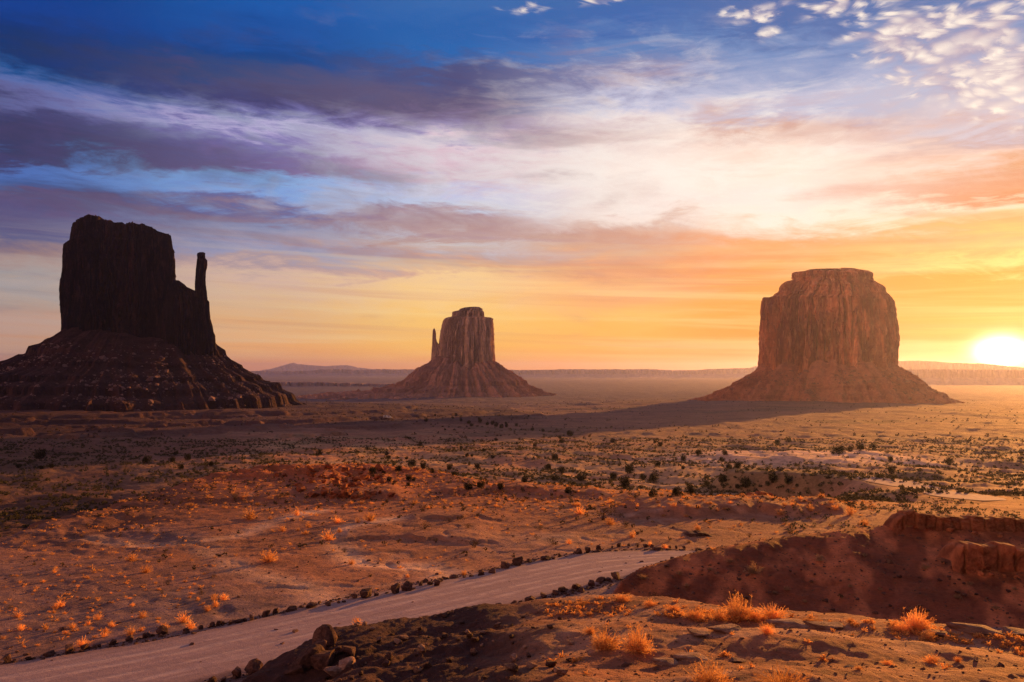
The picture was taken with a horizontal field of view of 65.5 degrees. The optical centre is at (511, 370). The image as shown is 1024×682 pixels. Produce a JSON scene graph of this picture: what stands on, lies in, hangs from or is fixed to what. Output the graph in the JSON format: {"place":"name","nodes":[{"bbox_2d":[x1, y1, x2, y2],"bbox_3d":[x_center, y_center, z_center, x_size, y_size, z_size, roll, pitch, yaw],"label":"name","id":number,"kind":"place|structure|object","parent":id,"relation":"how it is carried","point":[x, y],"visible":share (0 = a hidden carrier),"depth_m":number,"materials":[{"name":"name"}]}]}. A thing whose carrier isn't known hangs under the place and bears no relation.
{"place":"outdoors","nodes":[
{"label":"outdoors","id":0,"kind":"place"},
{"bbox_2d":[261,363,370,370],"bbox_3d":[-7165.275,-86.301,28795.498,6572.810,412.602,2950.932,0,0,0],"label":"mountains","id":1,"kind":"structure","parent":0,"point":[294,367],"depth_m":28920.79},
{"bbox_2d":[250,368,414,376],"bbox_3d":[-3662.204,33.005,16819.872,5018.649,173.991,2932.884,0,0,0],"label":"mesa","id":2,"kind":"structure","parent":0,"point":[354,372],"depth_m":16847.90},
{"bbox_2d":[270,381,395,386],"bbox_3d":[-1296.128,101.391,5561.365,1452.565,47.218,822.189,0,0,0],"label":"mesa","id":3,"kind":"structure","parent":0,"point":[308,384],"depth_m":5590.02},
{"bbox_2d":[0,550,699,681],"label":"road","id":4,"kind":"structure","parent":0,"point":[222,651],"depth_m":68.16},
{"bbox_2d":[43,650,54,656],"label":"boulder","id":5,"kind":"object","parent":4,"relation":"on","point":[51,653],"visible":0.96,"depth_m":60.26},
{"bbox_2d":[285,605,296,611],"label":"boulder","id":6,"kind":"object","parent":4,"relation":"on","point":[290,608],"visible":0.99,"depth_m":72.54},
{"bbox_2d":[306,601,316,607],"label":"boulder","id":7,"kind":"object","parent":4,"relation":"on","point":[310,604],"visible":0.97,"depth_m":73.34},
{"bbox_2d":[360,587,371,597],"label":"boulder","id":8,"kind":"object","parent":4,"relation":"on","point":[366,593],"visible":0.93,"depth_m":76.91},
{"bbox_2d":[391,582,399,593],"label":"boulder","id":9,"kind":"object","parent":4,"relation":"on","point":[395,588],"visible":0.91,"depth_m":78.65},
{"bbox_2d":[401,581,411,590],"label":"boulder","id":10,"kind":"object","parent":4,"relation":"on","point":[406,586],"visible":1,"depth_m":79.83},
{"bbox_2d":[501,561,509,568],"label":"boulder","id":11,"kind":"object","parent":4,"relation":"on","point":[505,564],"visible":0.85,"depth_m":90.62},
{"bbox_2d":[512,556,522,565],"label":"boulder","id":12,"kind":"object","parent":4,"relation":"on","point":[516,561],"visible":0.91,"depth_m":92.36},
{"bbox_2d":[611,572,619,579],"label":"boulder","id":13,"kind":"object","parent":4,"relation":"on","point":[615,575],"visible":0.93,"depth_m":85.21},
{"bbox_2d":[0,376,1023,681],"bbox_3d":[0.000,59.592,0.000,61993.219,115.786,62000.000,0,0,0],"label":"ground","id":14,"kind":"structure","parent":0,"point":[582,398],"depth_m":116.18,"materials":[{"name":"soil"}]},
{"bbox_2d":[3,653,10,663],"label":"boulder","id":15,"kind":"object","parent":14,"relation":"on","point":[7,658],"visible":0.97,"depth_m":58.85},
{"bbox_2d":[32,449,46,458],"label":"juniper tree","id":16,"kind":"object","parent":14,"relation":"on","point":[41,454],"visible":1,"depth_m":424.73,"materials":[{"name":"green plant"}]},
{"bbox_2d":[65,644,72,653],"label":"boulder","id":17,"kind":"object","parent":14,"relation":"on","point":[68,648],"visible":0.95,"depth_m":61.08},
{"bbox_2d":[73,635,93,647],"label":"grass tuft","id":18,"kind":"object","parent":14,"relation":"on","point":[80,643],"visible":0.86,"depth_m":62.68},
{"bbox_2d":[120,626,138,635],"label":"grass tuft","id":19,"kind":"object","parent":14,"relation":"on","point":[132,631],"visible":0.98,"depth_m":65.40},
{"bbox_2d":[123,553,140,561],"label":"grass tuft","id":20,"kind":"object","parent":14,"relation":"on","point":[132,558],"visible":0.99,"depth_m":95.47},
{"bbox_2d":[140,564,153,572],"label":"grass tuft","id":21,"kind":"object","parent":14,"relation":"on","point":[146,570],"visible":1,"depth_m":88.65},
{"bbox_2d":[142,455,151,462],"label":"juniper tree","id":22,"kind":"object","parent":14,"relation":"on","point":[145,460],"visible":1,"depth_m":388.05,"materials":[{"name":"green plant"}]},
{"bbox_2d":[0,214,305,411],"bbox_3d":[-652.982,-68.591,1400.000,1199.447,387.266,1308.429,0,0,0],"label":"butte","id":23,"kind":"object","parent":14,"relation":"on","point":[136,332],"visible":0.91,"depth_m":1326.38,"materials":[{"name":"stone"}]},
{"bbox_2d":[156,625,167,634],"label":"boulder","id":24,"kind":"object","parent":14,"relation":"on","point":[162,629],"visible":0.99,"depth_m":65.62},
{"bbox_2d":[175,611,191,622],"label":"grass tuft","id":25,"kind":"object","parent":14,"relation":"on","point":[182,619],"visible":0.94,"depth_m":69.35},
{"bbox_2d":[184,618,197,628],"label":"grass tuft","id":26,"kind":"object","parent":14,"relation":"on","point":[189,625],"visible":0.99,"depth_m":67.21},
{"bbox_2d":[231,666,241,677],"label":"boulder","id":27,"kind":"object","parent":14,"relation":"on","point":[236,671],"visible":1,"depth_m":55.67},
{"bbox_2d":[237,506,261,519],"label":"grass tuft","id":28,"kind":"object","parent":14,"relation":"on","point":[249,516],"visible":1,"depth_m":127.46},
{"bbox_2d":[244,658,262,674],"bbox_3d":[-18.273,21.033,56.413,1.056,1.092,1.139,12,14,37],"label":"boulder","id":29,"kind":"object","parent":14,"relation":"on","point":[254,665],"visible":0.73,"depth_m":56.21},
{"bbox_2d":[257,549,277,561],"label":"grass tuft","id":30,"kind":"object","parent":14,"relation":"on","point":[266,559],"visible":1,"depth_m":94.74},
{"bbox_2d":[284,660,304,674],"bbox_3d":[-7.649,10.704,28.460,0.776,0.718,0.851,8,3,6],"label":"boulder","id":31,"kind":"object","parent":14,"relation":"on","point":[294,667],"visible":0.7,"depth_m":28.18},
{"bbox_2d":[296,485,305,491],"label":"rock block","id":32,"kind":"object","parent":14,"relation":"on","point":[300,488],"visible":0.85,"depth_m":159.49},
{"bbox_2d":[296,644,324,670],"bbox_3d":[-7.288,10.421,28.835,1.163,1.062,1.115,-2,6,-2],"label":"boulder","id":33,"kind":"object","parent":14,"relation":"on","point":[303,659],"visible":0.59,"depth_m":28.41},
{"bbox_2d":[312,639,326,649],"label":"boulder","id":34,"kind":"object","parent":14,"relation":"on","point":[322,642],"visible":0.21,"depth_m":29.59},
{"bbox_2d":[310,649,334,669],"bbox_3d":[-6.800,10.353,28.672,0.902,0.702,0.956,0,0,17],"label":"boulder","id":35,"kind":"object","parent":14,"relation":"on","point":[321,660],"visible":0.81,"depth_m":28.27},
{"bbox_2d":[312,624,337,648],"bbox_3d":[-7.130,10.126,30.377,0.830,0.891,0.795,-17,-23,40],"label":"boulder","id":36,"kind":"object","parent":14,"relation":"on","point":[327,633],"visible":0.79,"depth_m":30.16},
{"bbox_2d":[319,529,335,540],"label":"grass tuft","id":37,"kind":"object","parent":14,"relation":"on","point":[327,537],"visible":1,"depth_m":109.22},
{"bbox_2d":[324,665,341,676],"bbox_3d":[-6.243,10.417,27.652,0.554,0.301,0.587,0,0,-28],"label":"boulder","id":38,"kind":"object","parent":14,"relation":"on","point":[333,671],"visible":1,"depth_m":27.46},
{"bbox_2d":[341,490,351,497],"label":"rock block","id":39,"kind":"object","parent":14,"relation":"on","point":[345,493],"visible":0.97,"depth_m":151.87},
{"bbox_2d":[338,656,355,669],"bbox_3d":[-5.784,10.256,27.956,0.708,0.418,0.679,2,1,-30],"label":"boulder","id":40,"kind":"object","parent":14,"relation":"on","point":[344,663],"visible":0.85,"depth_m":27.76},
{"bbox_2d":[340,645,355,656],"bbox_3d":[-5.967,10.267,29.107,0.558,0.378,0.607,0,0,-19],"label":"boulder","id":41,"kind":"object","parent":14,"relation":"on","point":[351,650],"visible":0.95,"depth_m":29.02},
{"bbox_2d":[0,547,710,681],"bbox_3d":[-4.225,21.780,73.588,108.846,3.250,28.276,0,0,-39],"label":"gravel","id":42,"kind":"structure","parent":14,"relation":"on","point":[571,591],"depth_m":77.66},
{"bbox_2d":[363,512,376,520],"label":"grass tuft","id":43,"kind":"object","parent":14,"relation":"on","point":[370,518],"visible":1,"depth_m":123.44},
{"bbox_2d":[382,659,389,666],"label":"stone","id":44,"kind":"object","parent":14,"relation":"on","point":[386,663],"visible":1,"depth_m":26.23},
{"bbox_2d":[384,652,392,660],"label":"stone","id":45,"kind":"object","parent":14,"relation":"on","point":[388,655],"visible":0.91,"depth_m":26.71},
{"bbox_2d":[413,666,421,672],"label":"stone","id":46,"kind":"object","parent":14,"relation":"on","point":[416,669],"visible":1,"depth_m":25.23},
{"bbox_2d":[418,644,424,652],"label":"stone","id":47,"kind":"object","parent":14,"relation":"on","point":[421,647],"visible":1,"depth_m":27.17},
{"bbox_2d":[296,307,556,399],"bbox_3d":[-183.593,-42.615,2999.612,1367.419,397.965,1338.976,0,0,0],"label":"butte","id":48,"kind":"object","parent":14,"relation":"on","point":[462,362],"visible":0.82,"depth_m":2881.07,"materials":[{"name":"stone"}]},
{"bbox_2d":[0,463,874,643],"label":"dry grass","id":49,"kind":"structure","parent":14,"relation":"on","point":[214,556],"depth_m":143.42,"materials":[{"name":"plant"}]},
{"bbox_2d":[8,462,875,597],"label":"brush","id":50,"kind":"object","parent":14,"relation":"on","point":[399,516],"visible":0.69,"depth_m":146.28,"materials":[{"name":"green plant"}]},
{"bbox_2d":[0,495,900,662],"bbox_3d":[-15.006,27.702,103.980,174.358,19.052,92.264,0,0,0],"label":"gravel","id":51,"kind":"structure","parent":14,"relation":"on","point":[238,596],"depth_m":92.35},
{"bbox_2d":[463,482,473,489],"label":"juniper tree","id":52,"kind":"object","parent":14,"relation":"on","point":[468,485],"visible":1,"depth_m":158.84,"materials":[{"name":"green plant"}]},
{"bbox_2d":[0,399,1017,443],"bbox_3d":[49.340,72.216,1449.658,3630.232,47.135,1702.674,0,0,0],"label":"brush","id":53,"kind":"object","parent":14,"relation":"on","point":[589,435],"visible":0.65,"depth_m":814.97,"materials":[{"name":"green plant"}]},
{"bbox_2d":[504,663,516,669],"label":"stone","id":54,"kind":"object","parent":14,"relation":"on","point":[508,666],"visible":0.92,"depth_m":20.53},
{"bbox_2d":[0,435,1023,536],"bbox_3d":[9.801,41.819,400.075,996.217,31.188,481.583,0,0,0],"label":"sagebrush","id":55,"kind":"object","parent":14,"relation":"on","point":[892,477],"visible":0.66,"depth_m":358.17,"materials":[{"name":"green plant"}]},
{"bbox_2d":[526,662,537,668],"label":"stone","id":56,"kind":"object","parent":14,"relation":"on","point":[529,665],"visible":1,"depth_m":20.91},
{"bbox_2d":[545,660,556,666],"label":"stone","id":57,"kind":"object","parent":14,"relation":"on","point":[549,663],"visible":1,"depth_m":21.20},
{"bbox_2d":[553,666,567,674],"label":"stone","id":58,"kind":"object","parent":14,"relation":"on","point":[558,670],"visible":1,"depth_m":18.50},
{"bbox_2d":[571,506,584,513],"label":"grass tuft","id":59,"kind":"object","parent":14,"relation":"on","point":[577,511],"visible":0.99,"depth_m":132.42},
{"bbox_2d":[584,624,597,634],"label":"dry bush","id":60,"kind":"object","parent":14,"relation":"on","point":[590,631],"visible":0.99,"depth_m":26.17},
{"bbox_2d":[592,508,615,519],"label":"shrub","id":61,"kind":"object","parent":14,"relation":"on","point":[603,516],"visible":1,"depth_m":127.67,"materials":[{"name":"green plant"}]},
{"bbox_2d":[588,625,623,652],"bbox_3d":[2.879,8.201,24.494,1.205,0.678,1.506,0,0,0],"label":"dry bush","id":62,"kind":"object","parent":14,"relation":"on","point":[603,642],"visible":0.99,"depth_m":24.39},
{"bbox_2d":[602,517,616,524],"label":"grass tuft","id":63,"kind":"object","parent":14,"relation":"on","point":[610,522],"visible":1,"depth_m":122.75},
{"bbox_2d":[609,592,633,602],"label":"dry bush","id":64,"kind":"object","parent":14,"relation":"on","point":[622,597],"visible":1,"depth_m":33.74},
{"bbox_2d":[618,474,630,488],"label":"juniper tree","id":65,"kind":"object","parent":14,"relation":"on","point":[625,482],"visible":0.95,"depth_m":258.16,"materials":[{"name":"green plant"}]},
{"bbox_2d":[625,464,633,473],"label":"juniper tree","id":66,"kind":"object","parent":14,"relation":"on","point":[629,468],"visible":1,"depth_m":327.85,"materials":[{"name":"green plant"}]},
{"bbox_2d":[618,622,656,657],"bbox_3d":[3.795,8.047,24.030,1.333,0.847,1.643,0,0,16],"label":"dry bush","id":67,"kind":"object","parent":14,"relation":"on","point":[632,645],"visible":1,"depth_m":23.91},
{"bbox_2d":[642,598,658,606],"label":"dry bush","id":68,"kind":"object","parent":14,"relation":"on","point":[650,602],"visible":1,"depth_m":32.55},
{"bbox_2d":[648,489,657,496],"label":"juniper tree","id":69,"kind":"object","parent":14,"relation":"on","point":[652,492],"visible":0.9,"depth_m":145.71,"materials":[{"name":"green plant"}]},
{"bbox_2d":[648,471,659,482],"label":"juniper tree","id":70,"kind":"object","parent":14,"relation":"on","point":[652,476],"visible":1,"depth_m":304.12,"materials":[{"name":"green plant"}]},
{"bbox_2d":[652,657,677,665],"bbox_3d":[4.376,8.260,22.658,0.774,0.139,0.605,-2,3,15],"label":"rock slab","id":71,"kind":"object","parent":14,"relation":"on","point":[662,661],"visible":1,"depth_m":22.55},
{"bbox_2d":[664,603,682,611],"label":"dry bush","id":72,"kind":"object","parent":14,"relation":"on","point":[674,608],"visible":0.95,"depth_m":31.31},
{"bbox_2d":[672,486,681,495],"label":"juniper tree","id":73,"kind":"object","parent":14,"relation":"on","point":[676,491],"visible":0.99,"depth_m":145.77,"materials":[{"name":"green plant"}]},
{"bbox_2d":[684,483,695,493],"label":"juniper tree","id":74,"kind":"object","parent":14,"relation":"on","point":[689,489],"visible":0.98,"depth_m":154.61,"materials":[{"name":"green plant"}]},
{"bbox_2d":[672,652,710,661],"bbox_3d":[5.181,8.262,22.997,1.013,0.182,0.793,0,3,-9],"label":"rock slab","id":75,"kind":"object","parent":14,"relation":"on","point":[688,656],"visible":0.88,"depth_m":22.86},
{"bbox_2d":[678,605,711,621],"bbox_3d":[7.037,9.195,30.230,1.479,0.449,0.993,0,0,-25],"label":"dry bush","id":76,"kind":"object","parent":14,"relation":"on","point":[695,615],"visible":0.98,"depth_m":30.18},
{"bbox_2d":[683,530,711,536],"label":"rock ledge","id":77,"kind":"object","parent":14,"relation":"on","point":[695,533],"visible":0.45,"depth_m":112.84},
{"bbox_2d":[687,628,709,635],"bbox_3d":[5.856,8.325,25.257,0.814,0.139,0.453,0,0,33],"label":"rock slab","id":78,"kind":"object","parent":14,"relation":"on","point":[694,632],"visible":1,"depth_m":25.16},
{"bbox_2d":[683,655,736,681],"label":"dry bush","id":79,"kind":"object","parent":14,"relation":"on","point":[708,677],"visible":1,"depth_m":18.14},
{"bbox_2d":[707,608,732,620],"bbox_3d":[7.852,9.166,30.018,1.067,0.439,0.738,0,0,36],"label":"dry bush","id":80,"kind":"object","parent":14,"relation":"on","point":[718,616],"visible":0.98,"depth_m":29.96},
{"bbox_2d":[717,474,726,482],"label":"juniper tree","id":81,"kind":"object","parent":14,"relation":"on","point":[721,478],"visible":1,"depth_m":257.72,"materials":[{"name":"green plant"}]},
{"bbox_2d":[706,623,741,633],"bbox_3d":[6.879,8.384,25.858,1.191,0.188,0.881,3,-3,5],"label":"rock slab","id":82,"kind":"object","parent":14,"relation":"on","point":[726,628],"visible":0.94,"depth_m":25.73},
{"bbox_2d":[717,591,758,621],"bbox_3d":[8.508,8.789,29.925,1.608,1.046,1.876,0,0,12],"label":"dry bush","id":83,"kind":"object","parent":14,"relation":"on","point":[741,611],"visible":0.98,"depth_m":29.79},
{"bbox_2d":[731,657,746,661],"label":"rock slab","id":84,"kind":"object","parent":14,"relation":"on","point":[734,659],"visible":1,"depth_m":22.73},
{"bbox_2d":[738,476,750,487],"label":"juniper tree","id":85,"kind":"object","parent":14,"relation":"on","point":[747,481],"visible":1,"depth_m":248.84,"materials":[{"name":"green plant"}]},
{"bbox_2d":[743,563,764,574],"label":"grass cushion","id":86,"kind":"object","parent":14,"relation":"on","point":[752,570],"depth_m":80.19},
{"bbox_2d":[748,609,766,620],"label":"dry bush","id":87,"kind":"object","parent":14,"relation":"on","point":[756,614],"visible":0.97,"depth_m":29.47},
{"bbox_2d":[746,491,773,495],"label":"rock ledge","id":88,"kind":"object","parent":14,"relation":"on","point":[758,493],"visible":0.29,"depth_m":157.62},
{"bbox_2d":[758,622,778,634],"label":"dry bush","id":89,"kind":"object","parent":14,"relation":"on","point":[766,629],"visible":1,"depth_m":25.14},
{"bbox_2d":[757,603,787,618],"bbox_3d":[9.660,8.924,29.576,1.409,0.653,1.079,0,0,26],"label":"dry bush","id":90,"kind":"object","parent":14,"relation":"on","point":[773,613],"visible":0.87,"depth_m":29.54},
{"bbox_2d":[768,473,777,482],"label":"juniper tree","id":91,"kind":"object","parent":14,"relation":"on","point":[775,477],"visible":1,"depth_m":243.64,"materials":[{"name":"green plant"}]},
{"bbox_2d":[752,661,812,681],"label":"dry bush","id":92,"kind":"object","parent":14,"relation":"on","point":[783,678],"visible":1,"depth_m":17.77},
{"bbox_2d":[765,618,810,628],"bbox_3d":[9.998,9.077,28.669,1.543,0.276,1.207,-1,-1,4],"label":"rock slab","id":93,"kind":"object","parent":14,"relation":"on","point":[783,623],"visible":0.82,"depth_m":28.40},
{"bbox_2d":[784,475,792,483],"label":"juniper tree","id":94,"kind":"object","parent":14,"relation":"on","point":[787,480],"visible":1,"depth_m":239.47,"materials":[{"name":"green plant"}]},
{"bbox_2d":[617,525,1023,627],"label":"gravel","id":95,"kind":"structure","parent":14,"relation":"on","point":[889,561],"depth_m":79.93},
{"bbox_2d":[803,621,843,629],"bbox_3d":[10.951,8.992,27.989,1.356,0.250,0.754,0,0,15],"label":"rock slab","id":96,"kind":"object","parent":14,"relation":"on","point":[823,625],"visible":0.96,"depth_m":27.89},
{"bbox_2d":[689,268,964,403],"bbox_3d":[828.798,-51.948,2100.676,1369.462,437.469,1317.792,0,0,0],"label":"butte","id":97,"kind":"object","parent":14,"relation":"on","point":[829,334],"visible":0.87,"depth_m":1987.48,"materials":[{"name":"red stone"}]},
{"bbox_2d":[832,445,844,453],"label":"juniper tree","id":98,"kind":"object","parent":14,"relation":"on","point":[840,450],"visible":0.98,"depth_m":406.43,"materials":[{"name":"green plant"}]},
{"bbox_2d":[845,507,855,514],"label":"grass tuft","id":99,"kind":"object","parent":14,"relation":"on","point":[850,512],"visible":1,"depth_m":131.83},
{"bbox_2d":[855,442,863,450],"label":"juniper tree","id":100,"kind":"object","parent":14,"relation":"on","point":[860,447],"visible":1,"depth_m":409.22,"materials":[{"name":"green plant"}]},
{"bbox_2d":[878,659,895,664],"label":"dry bush","id":101,"kind":"object","parent":14,"relation":"on","point":[888,662],"visible":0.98,"depth_m":22.11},
{"bbox_2d":[887,465,896,473],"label":"juniper tree","id":102,"kind":"object","parent":14,"relation":"on","point":[890,470],"visible":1,"depth_m":307.51,"materials":[{"name":"green plant"}]},
{"bbox_2d":[886,619,911,632],"bbox_3d":[13.337,8.747,27.342,1.046,0.324,1.212,0,0,17],"label":"dry bush","id":103,"kind":"object","parent":14,"relation":"on","point":[898,626],"visible":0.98,"depth_m":27.36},
{"bbox_2d":[780,483,1023,534],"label":"sagebrush","id":104,"kind":"object","parent":14,"relation":"on","point":[905,505],"visible":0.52,"depth_m":139.72,"materials":[{"name":"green plant"}]},
{"bbox_2d":[895,606,938,632],"bbox_3d":[13.841,8.447,27.208,1.744,0.784,1.468,0,0,-40],"label":"dry bush","id":105,"kind":"object","parent":14,"relation":"on","point":[915,622],"visible":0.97,"depth_m":27.16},
{"bbox_2d":[917,628,938,641],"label":"dry bush","id":106,"kind":"object","parent":14,"relation":"on","point":[929,636],"visible":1,"depth_m":26.05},
{"bbox_2d":[922,652,942,663],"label":"dry bush","id":107,"kind":"object","parent":14,"relation":"on","point":[930,660],"visible":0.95,"depth_m":22.74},
{"bbox_2d":[923,629,950,636],"bbox_3d":[14.110,8.720,26.413,0.904,0.167,0.743,1,3,-5],"label":"rock slab","id":108,"kind":"object","parent":14,"relation":"on","point":[941,633],"visible":0.79,"depth_m":26.39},
{"bbox_2d":[945,456,954,464],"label":"juniper tree","id":109,"kind":"object","parent":14,"relation":"on","point":[949,461],"visible":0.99,"depth_m":377.60,"materials":[{"name":"green plant"}]},
{"bbox_2d":[883,509,1023,534],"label":"rock ledge","id":110,"kind":"object","parent":14,"relation":"on","point":[898,521],"visible":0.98,"depth_m":91.64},
{"bbox_2d":[945,622,1002,635],"bbox_3d":[15.658,8.713,26.996,1.583,0.284,1.238,2,-2,13],"label":"rock slab","id":111,"kind":"object","parent":14,"relation":"on","point":[968,628],"visible":0.94,"depth_m":26.69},
{"bbox_2d":[936,541,1023,573],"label":"rock ledge","id":112,"kind":"object","parent":14,"relation":"on","point":[1000,557],"visible":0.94,"depth_m":79.44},
{"bbox_2d":[1001,626,1023,635],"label":"rock slab","id":113,"kind":"object","parent":14,"relation":"on","point":[1018,631],"visible":0.81,"depth_m":26.68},
{"bbox_2d":[0,0,1023,370],"label":"sky","id":114,"kind":"structure","parent":0,"point":[613,184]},
{"bbox_2d":[510,366,757,377],"bbox_3d":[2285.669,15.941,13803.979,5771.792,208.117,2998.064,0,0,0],"label":"mesa","id":115,"kind":"structure","parent":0,"point":[647,373],"depth_m":13843.09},
{"bbox_2d":[265,595,1023,681],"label":"gravel","id":116,"kind":"structure","parent":0,"point":[626,664],"depth_m":24.20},
{"bbox_2d":[544,595,1023,674],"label":"dry grass","id":117,"kind":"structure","parent":0,"point":[867,621],"depth_m":26.95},
{"bbox_2d":[857,476,1005,500],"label":"road","id":118,"kind":"structure","parent":0,"point":[950,494],"depth_m":180.95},
{"bbox_2d":[898,360,1023,369],"bbox_3d":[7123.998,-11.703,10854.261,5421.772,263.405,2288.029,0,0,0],"label":"mesa","id":119,"kind":"structure","parent":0,"point":[917,364],"depth_m":10954.41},
{"bbox_2d":[906,369,1023,383],"bbox_3d":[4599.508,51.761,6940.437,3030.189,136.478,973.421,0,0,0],"label":"mesa","id":120,"kind":"structure","parent":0,"point":[962,376],"depth_m":6961.46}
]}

